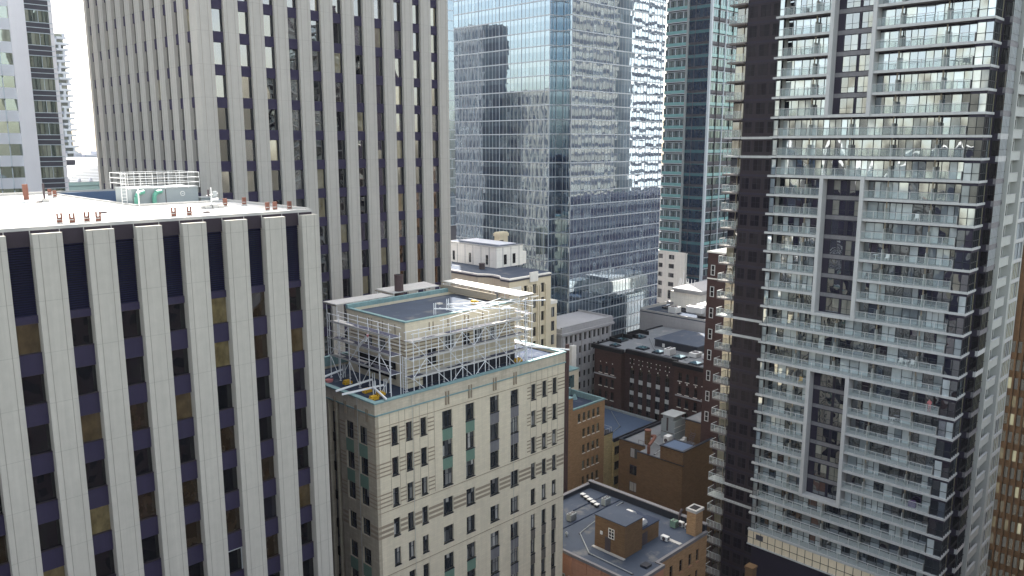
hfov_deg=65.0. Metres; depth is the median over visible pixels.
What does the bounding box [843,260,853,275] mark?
slot window
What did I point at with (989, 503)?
side window
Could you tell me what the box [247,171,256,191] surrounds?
window
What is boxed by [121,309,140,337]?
window
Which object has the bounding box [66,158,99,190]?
white roofed building
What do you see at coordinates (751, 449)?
wing window
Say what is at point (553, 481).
window
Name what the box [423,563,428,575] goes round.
window
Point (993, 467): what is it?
side window
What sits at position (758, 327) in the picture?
wing window
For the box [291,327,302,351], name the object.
window
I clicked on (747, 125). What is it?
wing window
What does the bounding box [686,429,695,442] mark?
steel stair
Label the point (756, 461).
bay window
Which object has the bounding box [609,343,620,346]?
skylight
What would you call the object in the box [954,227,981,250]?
bay window
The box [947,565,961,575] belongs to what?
side window
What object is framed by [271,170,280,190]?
window
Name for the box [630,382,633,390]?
window
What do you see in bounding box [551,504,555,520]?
window
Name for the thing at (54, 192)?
roof anchor
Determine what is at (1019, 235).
side window
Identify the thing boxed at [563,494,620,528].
roof pipe run
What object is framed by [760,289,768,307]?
bay window
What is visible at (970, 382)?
side window
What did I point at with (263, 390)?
window
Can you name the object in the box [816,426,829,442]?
slot window
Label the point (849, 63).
slot window
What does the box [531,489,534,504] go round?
window
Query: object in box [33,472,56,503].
window
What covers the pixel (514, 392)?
window
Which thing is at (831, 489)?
slot window
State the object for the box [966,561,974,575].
side window
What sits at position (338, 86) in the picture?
window
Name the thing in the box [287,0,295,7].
window
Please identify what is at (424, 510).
window
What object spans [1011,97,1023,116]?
side window
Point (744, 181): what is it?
wing window
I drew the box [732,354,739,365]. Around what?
wing window
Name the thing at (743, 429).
wing window
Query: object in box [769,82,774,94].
wing window
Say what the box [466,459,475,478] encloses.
window
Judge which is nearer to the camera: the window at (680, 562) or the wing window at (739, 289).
the window at (680, 562)
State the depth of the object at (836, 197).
112.92 m
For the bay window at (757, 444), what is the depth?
125.98 m
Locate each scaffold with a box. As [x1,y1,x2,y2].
[328,311,401,396]
[404,295,538,391]
[479,290,533,356]
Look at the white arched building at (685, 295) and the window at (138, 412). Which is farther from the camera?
the white arched building at (685, 295)
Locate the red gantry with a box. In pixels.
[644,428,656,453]
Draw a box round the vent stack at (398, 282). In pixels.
[394,274,403,295]
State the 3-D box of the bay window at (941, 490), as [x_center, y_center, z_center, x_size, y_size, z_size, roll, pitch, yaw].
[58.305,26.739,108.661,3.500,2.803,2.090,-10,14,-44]
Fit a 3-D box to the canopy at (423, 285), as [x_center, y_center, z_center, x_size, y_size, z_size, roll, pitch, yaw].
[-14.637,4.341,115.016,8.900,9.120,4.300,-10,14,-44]
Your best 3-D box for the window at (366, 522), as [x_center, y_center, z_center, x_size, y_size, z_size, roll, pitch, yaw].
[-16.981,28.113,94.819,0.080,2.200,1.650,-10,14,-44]
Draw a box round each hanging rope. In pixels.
[356,398,362,569]
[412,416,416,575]
[513,419,513,453]
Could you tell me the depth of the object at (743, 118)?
120.96 m
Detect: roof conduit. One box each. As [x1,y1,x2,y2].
[579,502,633,574]
[650,339,703,363]
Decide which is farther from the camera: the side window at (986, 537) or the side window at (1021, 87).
the side window at (986, 537)
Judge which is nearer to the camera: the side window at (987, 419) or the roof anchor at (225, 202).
the roof anchor at (225, 202)
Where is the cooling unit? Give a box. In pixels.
[109,171,199,204]
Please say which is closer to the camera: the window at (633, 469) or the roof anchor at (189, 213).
the roof anchor at (189, 213)
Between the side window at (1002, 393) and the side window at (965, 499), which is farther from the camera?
the side window at (1002, 393)
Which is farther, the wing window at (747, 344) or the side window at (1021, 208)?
the wing window at (747, 344)
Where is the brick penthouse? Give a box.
[591,505,659,560]
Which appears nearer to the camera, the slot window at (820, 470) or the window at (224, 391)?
the window at (224, 391)
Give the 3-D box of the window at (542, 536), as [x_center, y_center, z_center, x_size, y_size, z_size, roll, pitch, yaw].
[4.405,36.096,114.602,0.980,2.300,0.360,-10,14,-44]
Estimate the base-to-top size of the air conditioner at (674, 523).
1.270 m
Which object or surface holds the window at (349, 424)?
in the art deco building at (488, 502)
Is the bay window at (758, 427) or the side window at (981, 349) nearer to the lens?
the side window at (981, 349)
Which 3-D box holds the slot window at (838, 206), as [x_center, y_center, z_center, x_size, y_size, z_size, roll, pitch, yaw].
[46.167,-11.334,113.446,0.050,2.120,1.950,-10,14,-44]
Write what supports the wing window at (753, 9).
in the condo tower at (860, 128)
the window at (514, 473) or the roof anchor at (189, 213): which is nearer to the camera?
the roof anchor at (189, 213)
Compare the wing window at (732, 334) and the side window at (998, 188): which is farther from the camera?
the wing window at (732, 334)
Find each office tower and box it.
[83,0,450,355]
[453,0,666,335]
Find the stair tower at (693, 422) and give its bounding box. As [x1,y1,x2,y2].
[684,412,700,443]
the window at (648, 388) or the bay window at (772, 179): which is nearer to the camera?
the bay window at (772, 179)
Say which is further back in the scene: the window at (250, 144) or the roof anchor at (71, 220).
the window at (250, 144)
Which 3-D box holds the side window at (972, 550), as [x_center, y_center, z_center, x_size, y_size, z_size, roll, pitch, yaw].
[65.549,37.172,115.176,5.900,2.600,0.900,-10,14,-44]
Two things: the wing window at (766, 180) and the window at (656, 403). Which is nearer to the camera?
the wing window at (766, 180)
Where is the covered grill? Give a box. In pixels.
[908,500,916,507]
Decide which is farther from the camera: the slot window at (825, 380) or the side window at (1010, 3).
the slot window at (825, 380)
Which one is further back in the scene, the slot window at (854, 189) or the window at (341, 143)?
the window at (341, 143)
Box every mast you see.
[136,188,139,206]
[678,272,694,287]
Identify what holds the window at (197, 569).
in the office building at (163, 412)
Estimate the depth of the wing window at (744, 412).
128.84 m
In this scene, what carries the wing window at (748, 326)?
in the condo tower at (860, 128)
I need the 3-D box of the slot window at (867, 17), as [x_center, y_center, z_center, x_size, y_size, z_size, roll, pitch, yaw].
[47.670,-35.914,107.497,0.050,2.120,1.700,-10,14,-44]
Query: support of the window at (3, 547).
in the office building at (163, 412)
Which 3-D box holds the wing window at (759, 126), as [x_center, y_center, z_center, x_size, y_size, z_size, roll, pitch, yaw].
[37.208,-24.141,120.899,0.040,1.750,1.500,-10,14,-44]
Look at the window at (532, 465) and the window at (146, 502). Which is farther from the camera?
the window at (532, 465)
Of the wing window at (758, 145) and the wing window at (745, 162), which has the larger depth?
the wing window at (745, 162)
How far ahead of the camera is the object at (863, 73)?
109.91 m
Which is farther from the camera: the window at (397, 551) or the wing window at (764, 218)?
the wing window at (764, 218)
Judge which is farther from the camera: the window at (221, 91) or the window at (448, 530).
the window at (221, 91)
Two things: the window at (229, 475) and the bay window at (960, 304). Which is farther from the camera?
the bay window at (960, 304)
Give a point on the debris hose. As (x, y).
(361, 342)
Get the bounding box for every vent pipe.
[21,184,33,202]
[41,183,49,202]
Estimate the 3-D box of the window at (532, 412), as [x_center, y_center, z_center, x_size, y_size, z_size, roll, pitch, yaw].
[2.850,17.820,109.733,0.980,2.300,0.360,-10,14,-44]
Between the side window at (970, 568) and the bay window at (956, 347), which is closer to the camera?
the bay window at (956, 347)
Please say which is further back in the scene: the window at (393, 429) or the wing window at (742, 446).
the wing window at (742, 446)
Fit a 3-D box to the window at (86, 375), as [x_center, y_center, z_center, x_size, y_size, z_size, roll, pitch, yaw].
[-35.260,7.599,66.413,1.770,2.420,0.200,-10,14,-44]
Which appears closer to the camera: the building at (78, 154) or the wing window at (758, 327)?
the wing window at (758, 327)
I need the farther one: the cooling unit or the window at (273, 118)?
the window at (273, 118)
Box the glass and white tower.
[0,0,68,192]
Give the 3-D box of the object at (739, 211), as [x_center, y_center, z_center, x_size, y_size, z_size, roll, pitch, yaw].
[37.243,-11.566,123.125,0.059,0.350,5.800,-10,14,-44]
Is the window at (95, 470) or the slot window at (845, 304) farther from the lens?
the slot window at (845, 304)
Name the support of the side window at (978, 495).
in the condo tower at (860, 128)
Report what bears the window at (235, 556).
in the office building at (163, 412)
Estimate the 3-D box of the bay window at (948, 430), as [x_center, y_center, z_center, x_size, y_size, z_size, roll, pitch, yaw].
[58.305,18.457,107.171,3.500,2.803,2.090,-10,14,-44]
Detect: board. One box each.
[441,284,496,300]
[669,539,681,545]
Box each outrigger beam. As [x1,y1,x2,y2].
[325,363,345,377]
[335,373,374,391]
[342,379,386,394]
[372,381,386,399]
[433,303,510,314]
[446,299,545,307]
[516,340,569,355]
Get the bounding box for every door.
[605,536,610,551]
[642,531,647,545]
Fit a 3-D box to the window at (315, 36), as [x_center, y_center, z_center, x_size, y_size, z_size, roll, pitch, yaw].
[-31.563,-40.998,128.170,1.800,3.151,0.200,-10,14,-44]
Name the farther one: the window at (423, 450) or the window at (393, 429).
the window at (423, 450)
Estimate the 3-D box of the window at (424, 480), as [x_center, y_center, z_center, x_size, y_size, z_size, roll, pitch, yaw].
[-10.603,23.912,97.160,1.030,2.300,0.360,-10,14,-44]
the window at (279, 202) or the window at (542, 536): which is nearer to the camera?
the window at (542, 536)
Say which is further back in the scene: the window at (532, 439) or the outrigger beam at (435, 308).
the window at (532, 439)
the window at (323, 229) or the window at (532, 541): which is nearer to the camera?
the window at (532, 541)
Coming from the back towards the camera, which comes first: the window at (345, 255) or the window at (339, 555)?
the window at (345, 255)
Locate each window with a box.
[0,495,2,513]
[0,535,7,563]
[16,323,40,354]
[21,374,45,405]
[27,423,51,454]
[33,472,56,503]
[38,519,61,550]
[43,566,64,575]
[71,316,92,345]
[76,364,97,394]
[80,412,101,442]
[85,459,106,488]
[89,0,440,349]
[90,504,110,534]
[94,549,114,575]
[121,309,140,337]
[126,356,144,384]
[130,402,148,430]
[134,447,152,475]
[138,491,155,519]
[141,534,159,562]
[168,303,185,330]
[172,348,188,375]
[175,392,191,419]
[179,436,194,462]
[182,478,198,505]
[185,520,201,546]
[188,561,203,575]
[211,8,222,31]
[211,297,226,323]
[213,42,224,64]
[214,341,229,366]
[215,75,226,96]
[217,108,228,129]
[217,383,232,409]
[220,140,230,160]
[220,425,234,451]
[222,172,232,192]
[223,467,237,492]
[226,507,239,532]
[228,547,242,572]
[238,12,248,33]
[240,44,250,66]
[242,77,251,97]
[243,109,253,129]
[245,140,255,160]
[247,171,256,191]
[251,291,264,316]
[254,334,267,358]
[256,375,269,400]
[259,416,271,440]
[261,456,273,480]
[263,15,272,36]
[263,495,276,519]
[265,47,274,67]
[266,533,278,557]
[267,78,276,98]
[268,109,277,129]
[269,571,279,575]
[270,140,279,160]
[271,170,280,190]
[273,200,281,204]
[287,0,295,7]
[288,18,296,38]
[289,49,298,69]
[289,286,300,310]
[291,80,299,99]
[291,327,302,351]
[292,110,300,129]
[293,140,302,159]
[293,368,304,391]
[295,170,303,189]
[295,407,306,430]
[296,199,304,206]
[297,446,308,469]
[299,483,309,506]
[301,521,311,544]
[302,558,313,575]
[310,0,317,10]
[311,20,319,41]
[312,51,320,71]
[313,81,321,100]
[315,111,322,130]
[316,140,324,159]
[317,169,325,188]
[318,198,326,216]
[319,226,327,244]
[321,254,328,272]
[322,281,329,299]
[323,308,330,326]
[324,335,331,353]
[332,0,339,13]
[333,23,340,43]
[333,411,335,441]
[334,53,341,72]
[334,441,336,470]
[335,82,342,101]
[335,470,337,498]
[336,112,343,130]
[336,499,339,527]
[337,140,345,158]
[338,169,346,187]
[338,528,340,555]
[339,555,340,575]
[340,196,347,214]
[341,224,348,242]
[342,251,348,269]
[347,420,353,438]
[348,450,354,468]
[349,480,355,498]
[351,510,356,527]
[352,539,357,556]
[353,0,360,16]
[353,568,358,575]
[354,26,361,45]
[355,55,362,74]
[356,84,363,102]
[357,112,364,130]
[358,140,365,158]
[360,426,366,444]
[361,456,367,475]
[362,487,369,506]
[363,517,370,536]
[365,547,371,565]
[374,0,380,18]
[375,28,381,47]
[375,57,382,75]
[391,426,398,445]
[392,456,399,476]
[393,487,400,507]
[394,517,400,537]
[395,547,401,566]
[406,421,412,441]
[407,452,412,471]
[407,482,413,501]
[408,512,414,531]
[409,541,415,560]
[420,417,427,436]
[421,447,427,466]
[422,476,428,495]
[422,506,428,525]
[423,535,429,553]
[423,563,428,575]
[442,409,452,429]
[443,439,452,458]
[443,467,453,487]
[443,496,453,515]
[444,524,453,544]
[444,552,454,572]
[465,403,474,421]
[466,431,474,450]
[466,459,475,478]
[466,487,475,506]
[467,515,475,533]
[467,542,475,561]
[467,568,474,575]
[490,395,499,413]
[490,423,499,441]
[490,450,498,469]
[490,477,499,496]
[490,504,499,523]
[490,531,499,549]
[491,557,499,575]
[510,389,518,407]
[510,416,518,434]
[510,443,518,461]
[510,496,518,514]
[511,470,518,487]
[511,522,518,539]
[511,547,518,565]
[530,539,534,555]
[531,384,535,400]
[531,410,535,427]
[531,437,535,453]
[531,463,535,479]
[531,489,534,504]
[531,514,535,530]
[531,564,533,575]
[541,484,545,500]
[541,509,545,525]
[541,534,545,549]
[541,558,545,574]
[542,380,546,397]
[542,407,546,423]
[542,433,546,449]
[542,459,545,474]
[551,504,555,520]
[551,529,555,544]
[551,553,555,568]
[552,403,556,419]
[552,429,556,445]
[552,455,556,470]
[552,479,555,495]
[553,377,556,393]
[569,375,573,387]
[608,528,614,539]
[614,460,618,469]
[614,475,617,484]
[615,445,618,454]
[629,394,633,402]
[629,481,635,492]
[630,368,633,378]
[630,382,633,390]
[630,447,638,458]
[630,464,636,475]
[638,384,642,392]
[638,397,641,404]
[639,370,642,380]
[646,399,650,407]
[647,372,650,382]
[647,387,650,395]
[655,389,659,397]
[655,401,658,409]
[656,374,659,384]
[658,288,661,296]
[665,376,668,386]
[665,391,668,399]
[679,559,682,573]
[704,411,708,421]
[705,391,709,400]
[706,370,709,380]
[707,349,710,359]
[708,329,711,338]
[709,307,712,317]
[710,286,713,296]
[711,265,714,275]
[720,388,754,575]
[728,401,756,409]
[728,417,755,425]
[729,384,757,392]
[730,367,758,374]
[731,333,760,340]
[731,350,759,357]
[731,371,738,382]
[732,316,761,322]
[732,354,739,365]
[733,337,740,348]
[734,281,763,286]
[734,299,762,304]
[734,320,741,331]
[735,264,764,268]
[735,302,742,313]
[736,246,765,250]
[736,267,744,278]
[736,285,743,296]
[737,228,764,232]
[737,250,744,261]
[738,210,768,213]
[738,232,745,243]
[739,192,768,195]
[739,214,746,225]
[739,423,747,435]
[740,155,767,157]
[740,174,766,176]
[740,196,747,207]
[740,390,749,401]
[740,407,748,418]
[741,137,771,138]
[741,178,748,188]
[741,373,750,384]
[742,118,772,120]
[742,159,749,170]
[742,356,750,367]
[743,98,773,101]
[743,141,750,151]
[743,339,751,350]
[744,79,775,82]
[744,122,751,133]
[744,322,752,333]
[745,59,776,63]
[745,103,752,114]
[745,304,753,315]
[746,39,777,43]
[746,64,754,76]
[746,84,753,95]
[746,286,754,298]
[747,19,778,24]
[747,45,755,57]
[747,269,755,280]
[747,476,752,487]
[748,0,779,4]
[748,25,756,37]
[748,251,756,262]
[748,460,753,470]
[748,514,757,531]
[749,5,757,18]
[749,233,757,244]
[749,443,754,454]
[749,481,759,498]
[749,498,758,514]
[750,215,758,226]
[750,427,755,437]
[750,464,759,481]
[751,196,759,207]
[751,410,756,420]
[751,447,761,464]
[752,159,761,170]
[752,178,760,189]
[752,393,757,403]
[752,430,762,447]
[753,141,762,151]
[753,375,758,386]
[753,413,763,430]
[754,121,763,132]
[754,358,759,369]
[754,396,763,413]
[755,102,764,113]
[755,341,760,352]
[755,378,764,396]
[756,83,765,94]
[756,323,761,334]
[756,361,764,378]
[757,63,767,75]
[757,306,762,317]
[757,343,766,361]
[758,44,768,56]
[758,288,763,299]
[758,325,766,343]
[759,270,764,281]
[759,307,767,325]
[760,24,769,36]
[760,252,765,263]
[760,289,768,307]
[761,4,770,16]
[761,234,766,245]
[761,271,769,289]
[762,215,767,226]
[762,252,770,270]
[763,197,768,208]
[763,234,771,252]
[764,178,769,189]
[764,215,773,233]
[765,159,770,170]
[765,196,774,214]
[766,141,771,151]
[766,177,775,195]
[767,121,772,132]
[767,158,776,176]
[768,102,773,113]
[768,138,777,157]
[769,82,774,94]
[769,119,778,137]
[770,63,775,74]
[771,43,777,55]
[771,99,779,118]
[772,23,778,35]
[772,79,780,98]
[773,2,779,15]
[773,59,784,79]
[774,39,785,59]
[775,18,787,39]
[776,0,787,19]
[807,474,836,485]
[808,456,838,467]
[809,439,839,449]
[811,421,840,431]
[812,403,842,413]
[812,479,825,496]
[813,385,843,394]
[813,462,826,478]
[815,444,827,460]
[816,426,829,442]
[817,408,830,424]
[818,390,831,406]
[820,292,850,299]
[820,373,833,387]
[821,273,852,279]
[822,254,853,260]
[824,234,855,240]
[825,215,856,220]
[825,297,838,312]
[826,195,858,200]
[826,278,840,293]
[827,484,836,499]
[828,259,841,274]
[828,466,837,481]
[829,239,843,254]
[829,448,839,463]
[830,220,844,234]
[831,430,840,445]
[832,200,846,215]
[832,412,841,427]
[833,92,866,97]
[833,180,847,195]
[833,393,843,409]
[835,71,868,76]
[835,377,844,390]
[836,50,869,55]
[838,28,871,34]
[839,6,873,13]
[839,98,853,113]
[840,77,855,92]
[840,299,850,314]
[842,55,856,71]
[842,280,852,295]
[843,34,858,50]
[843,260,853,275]
[845,12,859,29]
[845,241,855,255]
[846,0,860,8]
[846,221,856,235]
[848,201,858,215]
[849,180,859,195]
[855,97,866,113]
[857,76,867,91]
[858,54,869,70]
[860,33,871,49]
[861,11,872,27]
[863,0,873,6]
[922,553,947,575]
[924,534,949,559]
[926,515,951,540]
[928,495,953,521]
[930,476,955,501]
[932,456,957,481]
[934,436,959,461]
[935,416,961,441]
[937,396,963,420]
[939,376,965,400]
[941,355,967,379]
[944,334,970,358]
[946,313,972,337]
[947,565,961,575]
[948,292,974,315]
[948,547,963,572]
[950,271,976,294]
[950,528,965,554]
[952,249,978,272]
[952,509,967,535]
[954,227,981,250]
[954,490,969,516]
[956,205,983,228]
[956,471,971,496]
[958,183,985,205]
[958,452,973,477]
[960,160,988,182]
[960,433,975,457]
[962,413,977,437]
[963,137,990,160]
[964,393,979,417]
[965,114,992,137]
[966,373,981,397]
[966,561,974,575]
[967,90,995,114]
[967,543,976,561]
[968,353,983,376]
[970,67,997,91]
[970,525,978,541]
[971,332,986,356]
[971,506,981,524]
[972,43,1000,67]
[973,312,988,335]
[974,18,1002,44]
[974,488,983,504]
[975,291,990,314]
[976,0,1004,20]
[976,469,984,485]
[977,270,992,293]
[978,451,986,466]
[978,560,985,575]
[979,249,995,271]
[979,542,987,566]
[980,432,989,447]
[981,370,995,390]
[981,524,989,548]
[982,227,997,250]
[982,409,991,428]
[983,507,991,530]
[984,205,999,228]
[984,390,993,408]
[985,489,993,512]
[986,184,1002,206]
[987,471,995,494]
[988,162,1004,183]
[988,350,997,369]
[989,453,997,476]
[990,289,1004,309]
[990,331,1000,349]
[991,139,1006,161]
[991,434,999,457]
[992,268,1006,288]
[993,116,1009,138]
[993,309,1002,328]
[993,416,1001,439]
[994,248,1008,267]
[996,93,1011,116]
[996,397,1003,419]
[998,70,1014,93]
[998,378,1006,400]
[999,204,1013,224]
[1000,46,1016,70]
[1000,359,1008,381]
[1001,184,1015,203]
[1002,225,1011,246]
[1002,340,1010,362]
[1003,22,1019,47]
[1004,321,1012,343]
[1005,0,1021,24]
[1006,140,1019,160]
[1006,302,1014,323]
[1009,165,1018,181]
[1009,282,1016,303]
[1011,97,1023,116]
[1011,262,1019,283]
[1013,119,1022,138]
[1013,242,1021,263]
[1015,222,1023,243]
[1018,75,1023,94]
[1018,202,1023,222]
[1020,182,1023,201]
[1021,55,1023,72]
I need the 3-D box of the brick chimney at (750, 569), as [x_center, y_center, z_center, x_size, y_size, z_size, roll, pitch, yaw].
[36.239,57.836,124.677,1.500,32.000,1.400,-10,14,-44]
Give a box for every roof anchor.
[52,190,57,197]
[56,213,63,224]
[68,213,75,223]
[83,212,90,222]
[95,212,101,221]
[170,207,176,217]
[186,206,192,216]
[223,198,227,206]
[241,197,246,205]
[264,202,270,211]
[272,202,277,210]
[286,201,292,209]
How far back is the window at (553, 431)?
113.59 m
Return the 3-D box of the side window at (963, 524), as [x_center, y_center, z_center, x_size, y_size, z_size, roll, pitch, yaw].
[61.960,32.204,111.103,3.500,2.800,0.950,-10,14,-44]
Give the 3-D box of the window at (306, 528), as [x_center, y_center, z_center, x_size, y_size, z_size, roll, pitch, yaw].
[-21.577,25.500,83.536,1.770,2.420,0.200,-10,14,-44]
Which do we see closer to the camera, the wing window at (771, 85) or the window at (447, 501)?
the window at (447, 501)
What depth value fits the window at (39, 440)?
64.53 m
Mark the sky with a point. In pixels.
(68, 15)
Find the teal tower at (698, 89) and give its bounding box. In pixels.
[657,0,737,302]
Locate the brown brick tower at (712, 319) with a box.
[700,248,726,575]
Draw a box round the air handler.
[686,302,705,317]
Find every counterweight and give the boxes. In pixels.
[342,378,352,384]
[362,387,371,393]
[368,394,378,400]
[375,389,385,396]
[514,357,522,362]
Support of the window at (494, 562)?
in the art deco building at (488, 502)
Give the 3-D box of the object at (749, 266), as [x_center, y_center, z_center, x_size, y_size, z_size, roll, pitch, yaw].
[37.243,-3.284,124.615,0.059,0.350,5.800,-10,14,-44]
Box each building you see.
[0,189,332,575]
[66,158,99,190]
[74,152,81,157]
[82,154,96,157]
[324,288,566,575]
[451,238,556,347]
[556,309,614,394]
[562,479,707,575]
[563,344,568,492]
[568,387,612,490]
[591,325,703,421]
[604,405,657,488]
[618,421,713,575]
[639,301,704,333]
[666,280,706,307]
[986,243,1023,575]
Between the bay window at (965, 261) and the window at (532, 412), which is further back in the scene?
the window at (532, 412)
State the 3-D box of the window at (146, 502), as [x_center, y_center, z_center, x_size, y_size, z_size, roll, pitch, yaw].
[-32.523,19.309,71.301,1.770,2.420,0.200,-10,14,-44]
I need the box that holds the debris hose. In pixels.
[356,334,368,351]
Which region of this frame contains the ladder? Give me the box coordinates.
[402,356,405,393]
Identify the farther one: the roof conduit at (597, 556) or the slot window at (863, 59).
the roof conduit at (597, 556)
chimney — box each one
[493,231,508,241]
[686,503,703,536]
[744,562,757,575]
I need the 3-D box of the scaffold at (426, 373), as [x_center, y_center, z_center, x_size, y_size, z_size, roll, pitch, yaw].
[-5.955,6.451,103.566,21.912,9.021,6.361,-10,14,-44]
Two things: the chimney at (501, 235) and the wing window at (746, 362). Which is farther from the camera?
the chimney at (501, 235)
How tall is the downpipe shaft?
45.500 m
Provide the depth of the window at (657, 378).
193.65 m
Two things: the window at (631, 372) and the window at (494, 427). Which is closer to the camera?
the window at (494, 427)
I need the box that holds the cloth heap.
[325,378,332,382]
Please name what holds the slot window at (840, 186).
in the condo tower at (860, 128)
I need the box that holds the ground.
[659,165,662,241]
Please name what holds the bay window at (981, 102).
in the condo tower at (860, 128)
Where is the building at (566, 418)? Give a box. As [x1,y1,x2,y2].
[563,344,568,492]
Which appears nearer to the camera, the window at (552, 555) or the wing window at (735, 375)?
the window at (552, 555)
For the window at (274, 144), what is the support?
in the office tower at (334, 114)
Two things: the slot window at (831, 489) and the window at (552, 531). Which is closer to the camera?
the window at (552, 531)
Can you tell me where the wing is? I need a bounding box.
[569,365,578,389]
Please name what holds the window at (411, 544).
in the art deco building at (488, 502)
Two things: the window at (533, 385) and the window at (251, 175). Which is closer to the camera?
the window at (533, 385)
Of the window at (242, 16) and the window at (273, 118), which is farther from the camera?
the window at (273, 118)
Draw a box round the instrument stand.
[200,187,223,208]
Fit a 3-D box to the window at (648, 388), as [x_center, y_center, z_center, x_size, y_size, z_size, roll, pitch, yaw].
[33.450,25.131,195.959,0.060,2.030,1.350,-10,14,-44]
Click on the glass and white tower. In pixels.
(32, 151)
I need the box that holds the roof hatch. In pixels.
[640,561,651,568]
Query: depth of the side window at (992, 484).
117.29 m
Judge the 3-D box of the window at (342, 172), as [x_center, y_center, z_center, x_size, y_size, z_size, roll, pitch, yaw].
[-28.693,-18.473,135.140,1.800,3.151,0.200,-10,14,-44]
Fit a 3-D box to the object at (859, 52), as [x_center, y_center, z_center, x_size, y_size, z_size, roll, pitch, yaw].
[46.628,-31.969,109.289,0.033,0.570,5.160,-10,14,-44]
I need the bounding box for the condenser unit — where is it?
[198,196,214,200]
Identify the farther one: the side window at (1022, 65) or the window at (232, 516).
the side window at (1022, 65)
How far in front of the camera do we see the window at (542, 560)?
115.47 m
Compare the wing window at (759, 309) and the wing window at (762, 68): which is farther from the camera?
the wing window at (759, 309)
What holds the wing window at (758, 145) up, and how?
in the condo tower at (860, 128)
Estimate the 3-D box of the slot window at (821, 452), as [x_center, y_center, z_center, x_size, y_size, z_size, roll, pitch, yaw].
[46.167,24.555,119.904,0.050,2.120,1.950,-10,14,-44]
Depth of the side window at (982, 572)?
119.92 m
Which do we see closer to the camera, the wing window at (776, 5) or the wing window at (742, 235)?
the wing window at (776, 5)
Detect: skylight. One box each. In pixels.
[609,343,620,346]
[635,345,649,349]
[652,350,663,354]
[672,354,687,359]
[688,361,702,365]
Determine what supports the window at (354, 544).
in the art deco building at (488, 502)
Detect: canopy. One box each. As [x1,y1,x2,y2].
[323,293,392,369]
[375,281,441,295]
[441,279,533,360]
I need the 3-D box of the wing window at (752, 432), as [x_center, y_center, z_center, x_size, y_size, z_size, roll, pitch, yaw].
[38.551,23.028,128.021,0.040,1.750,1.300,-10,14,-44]
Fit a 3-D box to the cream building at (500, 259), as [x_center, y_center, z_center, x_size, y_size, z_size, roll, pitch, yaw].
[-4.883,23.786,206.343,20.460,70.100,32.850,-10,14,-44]
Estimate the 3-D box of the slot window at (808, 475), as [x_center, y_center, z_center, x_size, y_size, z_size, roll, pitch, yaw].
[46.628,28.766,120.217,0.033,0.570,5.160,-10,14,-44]
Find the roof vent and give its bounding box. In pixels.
[479,263,484,268]
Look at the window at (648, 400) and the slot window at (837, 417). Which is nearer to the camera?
the slot window at (837, 417)
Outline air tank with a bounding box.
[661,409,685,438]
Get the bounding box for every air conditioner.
[566,511,576,521]
[601,496,610,505]
[661,534,669,541]
[663,434,672,442]
[664,347,675,355]
[668,305,680,313]
[670,518,678,528]
[678,520,684,527]
[689,351,701,357]
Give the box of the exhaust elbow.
[678,508,682,519]
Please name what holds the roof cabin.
on the red brick building at (630, 378)
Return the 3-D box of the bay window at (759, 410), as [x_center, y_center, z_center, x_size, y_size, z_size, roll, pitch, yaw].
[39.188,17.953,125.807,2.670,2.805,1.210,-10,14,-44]
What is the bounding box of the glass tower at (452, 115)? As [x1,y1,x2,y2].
[448,0,456,239]
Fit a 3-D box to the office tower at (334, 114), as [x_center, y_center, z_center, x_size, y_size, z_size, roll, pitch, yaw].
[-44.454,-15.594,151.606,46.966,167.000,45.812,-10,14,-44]
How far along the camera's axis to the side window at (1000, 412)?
115.24 m
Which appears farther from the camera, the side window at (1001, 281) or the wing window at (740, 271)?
the wing window at (740, 271)
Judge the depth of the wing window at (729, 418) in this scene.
129.30 m
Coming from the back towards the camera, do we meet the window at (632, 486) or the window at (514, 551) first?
the window at (632, 486)
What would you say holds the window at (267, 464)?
in the office building at (163, 412)
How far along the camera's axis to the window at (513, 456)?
108.13 m
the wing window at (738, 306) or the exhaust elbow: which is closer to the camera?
the wing window at (738, 306)
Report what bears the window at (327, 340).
in the office tower at (334, 114)
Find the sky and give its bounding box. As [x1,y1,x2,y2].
[51,0,668,164]
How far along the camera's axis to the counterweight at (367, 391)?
95.51 m
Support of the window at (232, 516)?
in the office building at (163, 412)
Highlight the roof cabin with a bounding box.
[654,330,704,352]
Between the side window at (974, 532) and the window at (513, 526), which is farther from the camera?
the side window at (974, 532)
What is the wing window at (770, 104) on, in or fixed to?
in the condo tower at (860, 128)
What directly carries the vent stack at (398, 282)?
on the art deco building at (488, 502)
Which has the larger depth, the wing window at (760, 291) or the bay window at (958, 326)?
the wing window at (760, 291)
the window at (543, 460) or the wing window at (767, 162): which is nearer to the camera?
the window at (543, 460)
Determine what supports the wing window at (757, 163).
in the condo tower at (860, 128)
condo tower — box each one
[54,33,78,157]
[705,0,1023,575]
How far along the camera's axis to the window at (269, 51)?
123.58 m
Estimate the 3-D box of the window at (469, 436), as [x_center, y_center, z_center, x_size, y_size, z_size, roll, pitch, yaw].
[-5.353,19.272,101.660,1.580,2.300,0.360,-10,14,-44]
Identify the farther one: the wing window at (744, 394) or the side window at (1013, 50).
the wing window at (744, 394)
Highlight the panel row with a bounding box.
[662,305,685,312]
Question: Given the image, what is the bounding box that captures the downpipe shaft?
[569,345,575,366]
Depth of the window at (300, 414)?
81.54 m

